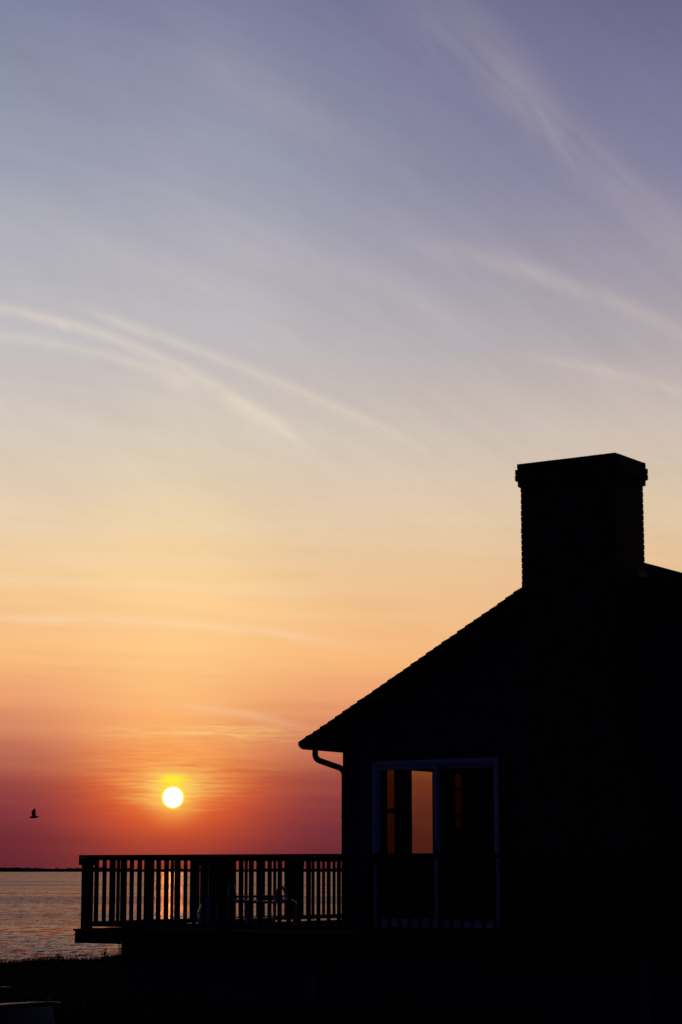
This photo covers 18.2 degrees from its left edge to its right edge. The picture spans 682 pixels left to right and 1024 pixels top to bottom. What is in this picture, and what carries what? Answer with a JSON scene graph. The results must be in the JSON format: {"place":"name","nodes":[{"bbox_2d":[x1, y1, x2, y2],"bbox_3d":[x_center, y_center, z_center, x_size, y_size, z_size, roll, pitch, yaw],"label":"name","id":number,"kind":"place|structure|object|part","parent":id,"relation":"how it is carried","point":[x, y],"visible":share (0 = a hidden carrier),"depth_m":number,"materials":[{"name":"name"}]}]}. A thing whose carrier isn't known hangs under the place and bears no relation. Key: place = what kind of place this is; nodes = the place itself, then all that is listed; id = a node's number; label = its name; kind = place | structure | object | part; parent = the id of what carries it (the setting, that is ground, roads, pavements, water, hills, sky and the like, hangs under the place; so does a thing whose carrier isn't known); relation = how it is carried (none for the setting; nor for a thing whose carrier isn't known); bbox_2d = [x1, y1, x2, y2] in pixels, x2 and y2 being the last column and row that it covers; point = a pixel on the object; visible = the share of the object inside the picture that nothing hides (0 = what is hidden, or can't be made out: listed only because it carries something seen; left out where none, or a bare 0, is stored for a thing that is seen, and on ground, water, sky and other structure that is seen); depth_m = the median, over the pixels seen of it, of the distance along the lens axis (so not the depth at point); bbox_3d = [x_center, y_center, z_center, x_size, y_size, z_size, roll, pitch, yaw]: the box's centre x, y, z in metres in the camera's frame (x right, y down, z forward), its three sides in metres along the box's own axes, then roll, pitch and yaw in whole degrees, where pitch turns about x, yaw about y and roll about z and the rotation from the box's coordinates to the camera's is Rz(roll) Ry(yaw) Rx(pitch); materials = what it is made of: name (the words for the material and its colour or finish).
{"place":"outdoors","nodes":[
{"label":"outdoors","id":0,"kind":"place"},
{"bbox_2d":[29,808,38,817],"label":"gull","id":1,"kind":"object","parent":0,"point":[33,812],"visible":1,"depth_m":87.07,"materials":[{"name":"black"}]},
{"bbox_2d":[0,872,336,961],"bbox_3d":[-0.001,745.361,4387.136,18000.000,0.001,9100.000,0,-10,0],"label":"water","id":2,"kind":"structure","parent":0,"point":[40,913],"depth_m":336.61,"materials":[{"name":"liquid"}]},
{"bbox_2d":[0,867,336,871],"bbox_3d":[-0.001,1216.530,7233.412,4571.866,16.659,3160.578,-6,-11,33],"label":"treeline","id":3,"kind":"object","parent":2,"relation":"on","point":[13,869],"visible":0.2,"depth_m":7148.98,"materials":[{"name":"black plant"}]},
{"bbox_2d":[0,958,568,1023],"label":"ground","id":4,"kind":"structure","parent":0,"point":[23,983],"depth_m":25.51,"materials":[{"name":"soil"}]},
{"bbox_2d":[0,986,11,1002],"bbox_3d":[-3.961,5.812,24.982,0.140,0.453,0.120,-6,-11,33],"label":"garden bench","id":5,"kind":"object","parent":4,"relation":"on","point":[4,990],"visible":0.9,"depth_m":24.99,"materials":[{"name":"black"}]},
{"bbox_2d":[0,1001,67,1023],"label":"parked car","id":6,"kind":"object","parent":4,"relation":"on","point":[48,1012],"visible":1,"depth_m":19.17,"materials":[{"name":"paint"}]},
{"bbox_3d":[-2.819,4.668,18.944,0.226,0.468,1.430,-6,-11,33],"label":"rear window","id":7,"kind":"part","parent":6,"relation":"part of","materials":[{"name":"black glass"}]},
{"bbox_2d":[29,992,52,1001],"bbox_3d":[-3.485,5.708,24.595,0.346,0.363,0.286,-2,-10,13],"label":"flowering plant","id":8,"kind":"object","parent":4,"relation":"on","point":[42,997],"visible":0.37,"depth_m":24.62,"materials":[{"name":"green plant"}]},
{"bbox_2d":[0,951,120,968],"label":"grass","id":9,"kind":"structure","parent":4,"relation":"on","point":[62,961],"depth_m":52.12,"materials":[{"name":"black plant"}]},
{"bbox_2d":[73,920,681,1023],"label":"deck","id":10,"kind":"structure","parent":4,"relation":"on","point":[592,980],"depth_m":25.44,"materials":[{"name":"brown wood"}]},
{"bbox_2d":[197,898,217,923],"bbox_3d":[-1.850,5.586,29.682,0.326,0.385,0.323,-6,-11,33],"label":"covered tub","id":11,"kind":"object","parent":10,"relation":"on","point":[208,912],"visible":0.52,"depth_m":29.57,"materials":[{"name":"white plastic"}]},
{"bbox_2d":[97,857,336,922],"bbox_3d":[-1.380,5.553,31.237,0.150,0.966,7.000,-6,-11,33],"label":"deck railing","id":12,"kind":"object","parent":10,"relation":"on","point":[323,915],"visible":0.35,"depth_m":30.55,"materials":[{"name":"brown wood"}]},
{"bbox_2d":[215,886,255,923],"bbox_3d":[-1.544,5.497,29.710,0.493,0.570,0.698,-6,-11,33],"label":"patio chair","id":13,"kind":"object","parent":10,"relation":"on","point":[236,900],"visible":0.49,"depth_m":29.73,"materials":[{"name":"white plastic"}]},
{"bbox_2d":[199,895,283,923],"bbox_3d":[-1.374,5.673,30.274,0.440,0.410,1.544,-6,-11,33],"label":"patio table","id":14,"kind":"object","parent":10,"relation":"on","point":[264,897],"visible":0.25,"depth_m":29.98,"materials":[{"name":"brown wood"}]},
{"bbox_2d":[227,917,273,923],"bbox_3d":[-1.314,5.903,30.661,0.206,0.084,1.020,-6,-11,33],"label":"planter trough","id":15,"kind":"object","parent":10,"relation":"on","point":[264,920],"visible":0.39,"depth_m":30.60,"materials":[{"name":"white plastic"}]},
{"bbox_2d":[246,886,296,924],"bbox_3d":[-0.944,5.520,29.792,0.593,0.560,0.624,-6,-11,33],"label":"patio chair","id":16,"kind":"object","parent":10,"relation":"on","point":[274,902],"visible":0.58,"depth_m":29.68,"materials":[{"name":"white plastic"}]},
{"bbox_2d":[79,852,681,937],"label":"deck railing","id":17,"kind":"object","parent":10,"relation":"on","point":[537,861],"visible":1,"depth_m":25.75,"materials":[{"name":"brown wood"}]},
{"bbox_2d":[298,453,681,937],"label":"house","id":18,"kind":"structure","parent":4,"relation":"on","point":[539,710],"depth_m":25.67,"materials":[{"name":"concrete"}]},
{"bbox_2d":[387,770,398,852],"bbox_3d":[0.667,4.037,28.459,0.070,1.255,0.450,-6,-11,33],"label":"window","id":19,"kind":"structure","parent":18,"relation":"in","point":[392,792],"depth_m":28.50,"materials":[{"name":"brown glass"}]},
{"bbox_2d":[414,770,433,833],"bbox_3d":[1.110,4.140,29.117,0.060,1.270,0.810,-6,-11,33],"label":"window","id":20,"kind":"structure","parent":18,"relation":"in","point":[414,770],"depth_m":29.43,"materials":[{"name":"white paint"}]},
{"bbox_2d":[372,757,501,928],"bbox_3d":[1.214,4.205,26.895,1.866,2.133,0.150,-6,-11,33],"label":"sliding door","id":21,"kind":"structure","parent":18,"relation":"in","point":[435,764],"depth_m":26.92,"materials":[{"name":"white paint"}]},
{"bbox_2d":[455,774,465,826],"bbox_3d":[1.650,4.071,29.940,0.060,0.840,0.460,-6,-11,33],"label":"window","id":22,"kind":"structure","parent":18,"relation":"in","point":[460,787],"depth_m":29.97,"materials":[{"name":"brown glass"}]},
{"bbox_2d":[0,0,681,869],"label":"sky","id":23,"kind":"structure","parent":0,"point":[295,295],"materials":[{"name":"orange"}]}
]}

